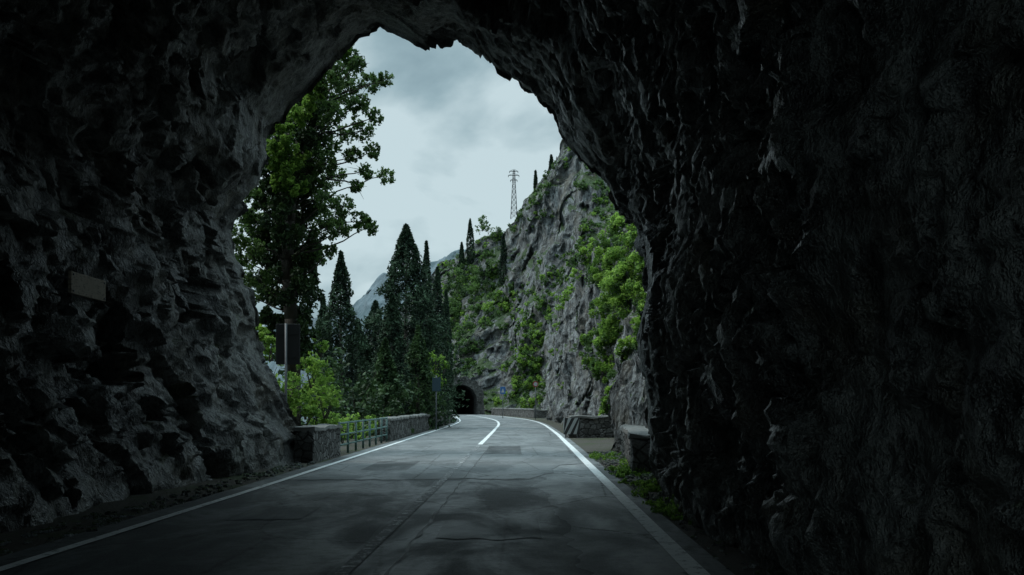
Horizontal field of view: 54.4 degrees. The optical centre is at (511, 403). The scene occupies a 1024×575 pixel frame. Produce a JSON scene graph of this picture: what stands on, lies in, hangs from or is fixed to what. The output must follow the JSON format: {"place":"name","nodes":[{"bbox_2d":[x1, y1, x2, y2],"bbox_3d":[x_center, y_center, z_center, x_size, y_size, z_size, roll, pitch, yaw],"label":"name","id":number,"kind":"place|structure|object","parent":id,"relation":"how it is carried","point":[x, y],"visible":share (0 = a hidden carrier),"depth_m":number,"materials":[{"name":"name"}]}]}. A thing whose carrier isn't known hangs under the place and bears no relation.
{"place":"outdoors","nodes":[
{"label":"outdoors","id":0,"kind":"place"},
{"bbox_2d":[295,430,314,462],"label":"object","id":1,"kind":"object","parent":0,"point":[305,446],"visible":0.82,"depth_m":26.58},
{"bbox_2d":[262,249,465,423],"bbox_3d":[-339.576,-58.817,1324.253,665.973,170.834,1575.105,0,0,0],"label":"distant mountain","id":2,"kind":"structure","parent":0,"point":[362,306],"depth_m":959.06,"materials":[{"name":"grey stone"}]},
{"bbox_2d":[0,413,734,574],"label":"asphalt road","id":3,"kind":"structure","parent":0,"point":[346,520],"depth_m":11.71,"materials":[{"name":"grey asphalt"}]},
{"bbox_2d":[0,417,460,570],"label":"road marking","id":4,"kind":"object","parent":3,"relation":"on","point":[23,561],"visible":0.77,"depth_m":13.38,"materials":[{"name":"paint"}]},
{"bbox_2d":[327,481,463,574],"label":"road patch","id":5,"kind":"object","parent":3,"relation":"on","point":[384,556],"visible":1,"depth_m":11.82,"materials":[{"name":"grey asphalt"}]},
{"bbox_2d":[333,446,479,574],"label":"tar seam","id":6,"kind":"object","parent":3,"relation":"on","point":[355,560],"visible":1,"depth_m":12.52,"materials":[{"name":"asphalt"}]},
{"bbox_2d":[295,464,571,479],"bbox_3d":[-0.439,1.583,22.103,8.265,0.001,3.089,0,0,-41],"label":"tar seam","id":7,"kind":"object","parent":3,"relation":"on","point":[416,479],"visible":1,"depth_m":20.62,"materials":[{"name":"black asphalt"}]},
{"bbox_2d":[291,456,578,479],"bbox_3d":[-1.375,1.587,25.278,6.450,0.001,9.443,0,0,0],"label":"road patch","id":8,"kind":"object","parent":3,"relation":"on","point":[485,467],"visible":0.99,"depth_m":24.16,"materials":[{"name":"grey asphalt"}]},
{"bbox_2d":[361,461,419,470],"bbox_3d":[-3.050,1.583,25.238,1.100,0.001,3.828,0,0,0],"label":"road patch","id":9,"kind":"object","parent":8,"relation":"on","point":[384,465],"visible":1,"depth_m":25.26,"materials":[{"name":"grey asphalt"}]},
{"bbox_2d":[384,446,489,574],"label":"tar seam","id":10,"kind":"object","parent":3,"relation":"on","point":[417,535],"visible":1,"depth_m":12.41,"materials":[{"name":"black asphalt"}]},
{"bbox_2d":[345,414,587,455],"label":"road patch","id":11,"kind":"object","parent":3,"relation":"on","point":[466,434],"visible":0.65,"depth_m":42.26,"materials":[{"name":"grey asphalt"}]},
{"bbox_2d":[470,415,499,443],"bbox_3d":[-2.381,1.577,84.595,2.592,0.001,93.198,0,0,-3],"label":"road marking","id":12,"kind":"object","parent":11,"relation":"on","point":[489,434],"visible":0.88,"depth_m":53.40,"materials":[{"name":"paint"}]},
{"bbox_2d":[485,446,521,453],"bbox_3d":[-0.275,1.583,33.971,1.150,0.001,6.146,0,0,0],"label":"road patch","id":13,"kind":"object","parent":11,"relation":"on","point":[504,450],"visible":1,"depth_m":33.25,"materials":[{"name":"grey asphalt"}]},
{"bbox_2d":[491,415,710,574],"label":"road marking","id":14,"kind":"object","parent":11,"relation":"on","point":[686,561],"visible":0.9,"depth_m":12.83,"materials":[{"name":"paint"}]},
{"bbox_2d":[436,519,541,539],"bbox_3d":[-0.275,1.584,12.567,1.250,0.001,2.090,0,0,0],"label":"road patch","id":15,"kind":"object","parent":3,"relation":"on","point":[492,529],"visible":1,"depth_m":12.47,"materials":[{"name":"grey asphalt"}]},
{"bbox_2d":[531,464,688,574],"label":"road patch","id":16,"kind":"object","parent":3,"relation":"on","point":[609,533],"visible":0.9,"depth_m":12.52,"materials":[{"name":"grey asphalt"}]},
{"bbox_2d":[0,414,766,574],"bbox_3d":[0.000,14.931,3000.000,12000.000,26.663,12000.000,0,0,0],"label":"ground","id":17,"kind":"structure","parent":0,"point":[733,559],"depth_m":15.11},
{"bbox_2d":[276,323,299,396],"bbox_3d":[-6.495,0.047,28.823,0.702,4.706,0.115,0,0,0],"label":"traffic sign","id":18,"kind":"object","parent":17,"relation":"on","point":[287,344],"visible":0.88,"depth_m":28.85,"materials":[{"name":"black metal"}]},
{"bbox_2d":[256,324,342,424],"bbox_3d":[-6.703,-0.684,31.223,3.180,3.534,4.476,0,0,-19],"label":"leafy bush","id":19,"kind":"object","parent":17,"relation":"on","point":[311,409],"visible":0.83,"depth_m":30.49,"materials":[{"name":"green plant"}]},
{"bbox_2d":[231,42,395,425],"bbox_3d":[-6.704,-4.287,33.044,5.719,15.779,4.484,0,0,0],"label":"deciduous tree","id":20,"kind":"object","parent":17,"relation":"on","point":[295,166],"visible":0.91,"depth_m":32.25,"materials":[{"name":"green plant"}]},
{"bbox_2d":[297,428,340,461],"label":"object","id":21,"kind":"object","parent":17,"relation":"on","point":[327,444],"visible":0.46,"depth_m":28.38,"materials":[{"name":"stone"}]},
{"bbox_2d":[293,423,342,431],"bbox_3d":[-5.494,0.685,28.392,0.760,0.202,3.684,0,0,0],"label":"coping","id":22,"kind":"object","parent":21,"relation":"on","point":[320,427],"visible":0.8,"depth_m":28.16,"materials":[{"name":"concrete"}]},
{"bbox_2d":[292,427,315,431],"bbox_3d":[-5.551,0.697,26.579,0.619,0.127,0.028,0,0,-5],"label":"coping end","id":23,"kind":"object","parent":22,"relation":"attached to","point":[302,428],"visible":1,"depth_m":26.58,"materials":[{"name":"black concrete"}]},
{"bbox_2d":[307,296,335,421],"bbox_3d":[-11.738,-1.082,61.966,2.278,11.364,2.251,0,0,0],"label":"pine tree","id":24,"kind":"object","parent":17,"relation":"on","point":[321,311],"visible":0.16,"depth_m":61.80,"materials":[{"name":"green plant"}]},
{"bbox_2d":[307,250,374,440],"bbox_3d":[-9.720,-1.767,55.945,4.327,13.734,4.212,0,0,-44],"label":"pine tree","id":25,"kind":"object","parent":17,"relation":"on","point":[341,288],"visible":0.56,"depth_m":55.68,"materials":[{"name":"green plant"}]},
{"bbox_2d":[263,346,444,433],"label":"undergrowth","id":26,"kind":"object","parent":17,"relation":"on","point":[364,409],"visible":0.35,"depth_m":45.63,"materials":[{"name":"green plant"}]},
{"bbox_2d":[343,318,374,426],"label":"pine tree","id":27,"kind":"object","parent":17,"relation":"on","point":[367,354],"visible":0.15,"depth_m":65.63,"materials":[{"name":"green plant"}]},
{"bbox_2d":[338,417,387,452],"bbox_3d":[-5.242,1.140,35.850,0.080,1.120,10.780,0,0,1],"label":"metal railing","id":28,"kind":"object","parent":17,"relation":"on","point":[363,430],"visible":0.84,"depth_m":35.05,"materials":[{"name":"metal"}]},
{"bbox_2d":[332,411,411,443],"bbox_3d":[-6.433,0.957,48.457,1.543,1.669,23.837,0,0,0],"label":"leafy bush","id":29,"kind":"object","parent":17,"relation":"on","point":[352,426],"visible":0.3,"depth_m":40.06,"materials":[{"name":"green plant"}]},
{"bbox_2d":[347,300,402,407],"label":"pine tree","id":30,"kind":"object","parent":17,"relation":"on","point":[369,332],"visible":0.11,"depth_m":69.66,"materials":[{"name":"green plant"}]},
{"bbox_2d":[358,337,413,435],"bbox_3d":[-6.242,0.626,49.984,3.220,7.949,3.068,0,0,-41],"label":"pine tree","id":31,"kind":"object","parent":17,"relation":"on","point":[384,360],"visible":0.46,"depth_m":49.69,"materials":[{"name":"green plant"}]},
{"bbox_2d":[0,450,778,574],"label":"roadside rubble","id":32,"kind":"object","parent":17,"relation":"on","point":[113,515],"visible":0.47,"depth_m":14.86,"materials":[{"name":"grey gravel"}]},
{"bbox_2d":[365,291,417,434],"bbox_3d":[-7.143,-0.961,57.973,4.012,11.122,3.874,0,0,-37],"label":"pine tree","id":33,"kind":"object","parent":17,"relation":"on","point":[392,321],"visible":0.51,"depth_m":57.74,"materials":[{"name":"green plant"}]},
{"bbox_2d":[345,223,473,429],"bbox_3d":[-6.756,-3.760,63.796,8.199,15.721,8.173,0,0,-33],"label":"pine tree","id":34,"kind":"object","parent":17,"relation":"on","point":[406,256],"visible":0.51,"depth_m":63.35,"materials":[{"name":"green plant"}]},
{"bbox_2d":[379,415,451,440],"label":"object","id":35,"kind":"object","parent":17,"relation":"on","point":[400,428],"visible":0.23,"depth_m":48.63,"materials":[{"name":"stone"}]},
{"bbox_2d":[389,410,452,420],"bbox_3d":[-5.482,0.697,71.778,1.529,0.245,60.568,0,0,-1],"label":"coping","id":36,"kind":"object","parent":35,"relation":"on","point":[403,417],"visible":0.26,"depth_m":48.53,"materials":[{"name":"concrete"}]},
{"bbox_2d":[408,289,425,365],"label":"cypress tree","id":37,"kind":"object","parent":17,"relation":"on","point":[409,344],"visible":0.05,"depth_m":77.75,"materials":[{"name":"green plant"}]},
{"bbox_2d":[402,324,446,429],"bbox_3d":[-5.847,-0.084,60.006,3.585,9.367,3.674,0,0,29],"label":"pine tree","id":38,"kind":"object","parent":17,"relation":"on","point":[418,344],"visible":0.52,"depth_m":59.65,"materials":[{"name":"green plant"}]},
{"bbox_2d":[421,240,435,335],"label":"cypress tree","id":39,"kind":"object","parent":17,"relation":"on","point":[426,258],"visible":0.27,"depth_m":83.86,"materials":[{"name":"green plant"}]},
{"bbox_2d":[413,329,456,424],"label":"pine tree","id":40,"kind":"object","parent":17,"relation":"on","point":[452,420],"visible":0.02,"depth_m":71.89,"materials":[{"name":"green plant"}]},
{"bbox_2d":[421,350,449,402],"bbox_3d":[-4.834,-1.534,62.450,1.892,3.470,3.270,0,0,0],"label":"young tree","id":41,"kind":"object","parent":17,"relation":"on","point":[434,357],"visible":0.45,"depth_m":61.68,"materials":[{"name":"green plant"}]},
{"bbox_2d":[432,376,440,429],"bbox_3d":[-4.396,0.251,57.980,0.495,3.698,0.120,0,0,0],"label":"traffic sign","id":42,"kind":"object","parent":17,"relation":"on","point":[436,384],"visible":0.92,"depth_m":57.92,"materials":[{"name":"grey metal"}]},
{"bbox_2d":[432,266,447,409],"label":"cypress tree","id":43,"kind":"object","parent":17,"relation":"on","point":[437,288],"visible":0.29,"depth_m":89.80,"materials":[{"name":"green plant"}]},
{"bbox_2d":[440,289,454,409],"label":"cypress tree","id":44,"kind":"object","parent":17,"relation":"on","point":[446,310],"visible":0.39,"depth_m":97.81,"materials":[{"name":"green plant"}]},
{"bbox_2d":[448,376,484,414],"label":"stone tunnel portal","id":45,"kind":"object","parent":17,"relation":"on","point":[474,393],"visible":0.33,"depth_m":139.88,"materials":[{"name":"grey stone"}]},
{"bbox_2d":[500,386,504,417],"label":"traffic sign","id":46,"kind":"object","parent":17,"relation":"on","point":[502,390],"visible":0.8,"depth_m":103.92,"materials":[{"name":"metal"}]},
{"bbox_2d":[0,0,1023,574],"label":"rock tunnel","id":47,"kind":"object","parent":17,"relation":"on","point":[818,204],"visible":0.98,"depth_m":13.04,"materials":[{"name":"grey stone"}]},
{"bbox_2d":[54,270,105,301],"bbox_3d":[-7.692,-2.008,17.195,0.815,0.380,1.440,0,0,0],"label":"wall plaque","id":48,"kind":"object","parent":47,"relation":"attached to","point":[83,285],"depth_m":17.04,"materials":[{"name":"grey stone"}]},
{"bbox_2d":[491,409,533,417],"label":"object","id":49,"kind":"object","parent":17,"relation":"on","point":[528,413],"visible":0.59,"depth_m":118.96,"materials":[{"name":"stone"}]},
{"bbox_2d":[492,408,532,409],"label":"coping","id":50,"kind":"object","parent":49,"relation":"on","point":[514,408],"visible":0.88,"depth_m":116.73,"materials":[{"name":"concrete"}]},
{"bbox_2d":[533,381,537,419],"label":"speed limit sign","id":51,"kind":"object","parent":17,"relation":"on","point":[535,384],"visible":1,"depth_m":95.97,"materials":[{"name":"grey metal"}]},
{"bbox_2d":[536,411,546,417],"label":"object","id":52,"kind":"object","parent":17,"relation":"on","point":[541,414],"visible":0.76,"depth_m":104.46,"materials":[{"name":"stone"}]},
{"bbox_2d":[563,417,579,437],"bbox_3d":[2.725,1.125,45.543,0.750,0.950,0.094,0,0,0],"label":"chevron board","id":53,"kind":"object","parent":17,"relation":"on","point":[571,425],"visible":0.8,"depth_m":45.50,"materials":[{"name":"black paint"}]},
{"bbox_2d":[569,417,613,437],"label":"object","id":54,"kind":"object","parent":17,"relation":"on","point":[595,427],"visible":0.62,"depth_m":46.07,"materials":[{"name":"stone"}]},
{"bbox_2d":[569,415,607,418],"bbox_3d":[3.736,0.628,46.309,2.470,0.170,0.685,0,0,-15],"label":"coping","id":55,"kind":"object","parent":54,"relation":"on","point":[600,416],"visible":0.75,"depth_m":45.95,"materials":[{"name":"concrete"}]},
{"bbox_2d":[544,223,647,423],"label":"rock crag","id":56,"kind":"structure","parent":17,"relation":"on","point":[580,393],"depth_m":70.90,"materials":[{"name":"grey stone"}]},
{"bbox_2d":[550,254,591,387],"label":"crag foliage","id":57,"kind":"object","parent":56,"relation":"on","point":[563,300],"visible":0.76,"depth_m":81.12,"materials":[{"name":"green plant"}]},
{"bbox_2d":[574,212,647,414],"bbox_3d":[5.834,-5.387,57.904,3.438,12.456,25.676,0,0,0],"label":"crag foliage","id":58,"kind":"object","parent":56,"relation":"on","point":[607,253],"visible":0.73,"depth_m":53.37,"materials":[{"name":"green plant"}]},
{"bbox_2d":[608,354,647,452],"bbox_3d":[4.303,0.196,31.265,2.207,4.808,9.662,0,0,0],"label":"boulder outcrop","id":59,"kind":"object","parent":17,"relation":"on","point":[627,398],"visible":0.26,"depth_m":32.12,"materials":[{"name":"grey stone"}]},
{"bbox_2d":[620,430,646,463],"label":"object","id":60,"kind":"object","parent":17,"relation":"on","point":[626,447],"visible":0.19,"depth_m":27.73,"materials":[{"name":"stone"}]},
{"bbox_2d":[618,425,644,439],"bbox_3d":[3.309,0.750,26.488,0.735,0.205,9.059,0,0,5],"label":"coping","id":61,"kind":"object","parent":60,"relation":"on","point":[634,430],"visible":0.71,"depth_m":25.64,"materials":[{"name":"concrete"}]},
{"bbox_2d":[630,440,650,474],"bbox_3d":[2.884,1.301,22.005,0.568,0.997,0.049,0,0,3],"label":"body end","id":62,"kind":"object","parent":60,"relation":"attached to","point":[639,459],"visible":0.55,"depth_m":22.01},
{"bbox_2d":[585,452,687,523],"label":"roadside weeds","id":63,"kind":"object","parent":17,"relation":"on","point":[669,510],"visible":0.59,"depth_m":18.08,"materials":[{"name":"green plant"}]},
{"bbox_2d":[379,420,390,440],"bbox_3d":[-5.291,1.256,41.510,0.506,1.119,0.054,0,0,0],"label":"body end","id":64,"kind":"object","parent":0,"point":[384,429],"visible":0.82,"depth_m":41.51,"materials":[{"name":"metal"}]},
{"bbox_2d":[232,28,561,326],"label":"sky","id":65,"kind":"structure","parent":0,"point":[453,130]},
{"bbox_2d":[369,138,622,413],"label":"limestone cliff","id":66,"kind":"structure","parent":0,"point":[569,203],"depth_m":152.87,"materials":[{"name":"grey stone"}]},
{"bbox_2d":[458,242,464,266],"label":"cypress tree","id":67,"kind":"object","parent":66,"relation":"on","point":[461,256],"visible":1,"depth_m":183.81,"materials":[{"name":"green plant"}]},
{"bbox_2d":[446,247,495,375],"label":"cliff foliage","id":68,"kind":"object","parent":66,"relation":"on","point":[480,285],"visible":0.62,"depth_m":171.30,"materials":[{"name":"green plant"}]},
{"bbox_2d":[466,218,475,265],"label":"cypress tree","id":69,"kind":"object","parent":66,"relation":"on","point":[470,244],"visible":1,"depth_m":183.09,"materials":[{"name":"green plant"}]},
{"bbox_2d":[474,216,493,234],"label":"round tree","id":70,"kind":"object","parent":66,"relation":"on","point":[483,225],"visible":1,"depth_m":172.02,"materials":[{"name":"green plant"}]},
{"bbox_2d":[498,234,507,285],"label":"cypress tree","id":71,"kind":"object","parent":66,"relation":"on","point":[503,254],"visible":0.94,"depth_m":170.22,"materials":[{"name":"green plant"}]},
{"bbox_2d":[508,169,518,218],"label":"electricity pylon","id":72,"kind":"object","parent":66,"relation":"on","point":[512,179],"visible":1,"depth_m":169.24,"materials":[{"name":"grey metal"}]},
{"bbox_2d":[437,147,614,405],"bbox_3d":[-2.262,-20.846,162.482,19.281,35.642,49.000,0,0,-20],"label":"cliff foliage","id":73,"kind":"object","parent":66,"relation":"on","point":[453,289],"visible":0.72,"depth_m":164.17,"materials":[{"name":"green plant"}]},
{"bbox_2d":[480,223,588,408],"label":"cliff foliage","id":74,"kind":"object","parent":66,"relation":"on","point":[536,326],"visible":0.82,"depth_m":142.27,"materials":[{"name":"green plant"}]},
{"bbox_2d":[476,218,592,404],"bbox_3d":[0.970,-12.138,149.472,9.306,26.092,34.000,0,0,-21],"label":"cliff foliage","id":75,"kind":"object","parent":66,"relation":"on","point":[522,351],"visible":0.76,"depth_m":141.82,"materials":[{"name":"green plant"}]},
{"bbox_2d":[533,170,537,189],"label":"cypress tree","id":76,"kind":"object","parent":66,"relation":"on","point":[535,181],"visible":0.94,"depth_m":169.30,"materials":[{"name":"green plant"}]},
{"bbox_2d":[548,154,553,169],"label":"cypress tree","id":77,"kind":"object","parent":66,"relation":"on","point":[551,160],"visible":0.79,"depth_m":165.99,"materials":[{"name":"green plant"}]},
{"bbox_2d":[630,436,645,439],"bbox_3d":[2.900,0.769,21.990,0.592,0.115,0.020,0,0,6],"label":"coping end","id":78,"kind":"object","parent":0,"point":[638,438],"visible":0.55,"depth_m":22.01,"materials":[{"name":"grey concrete"}]}
]}

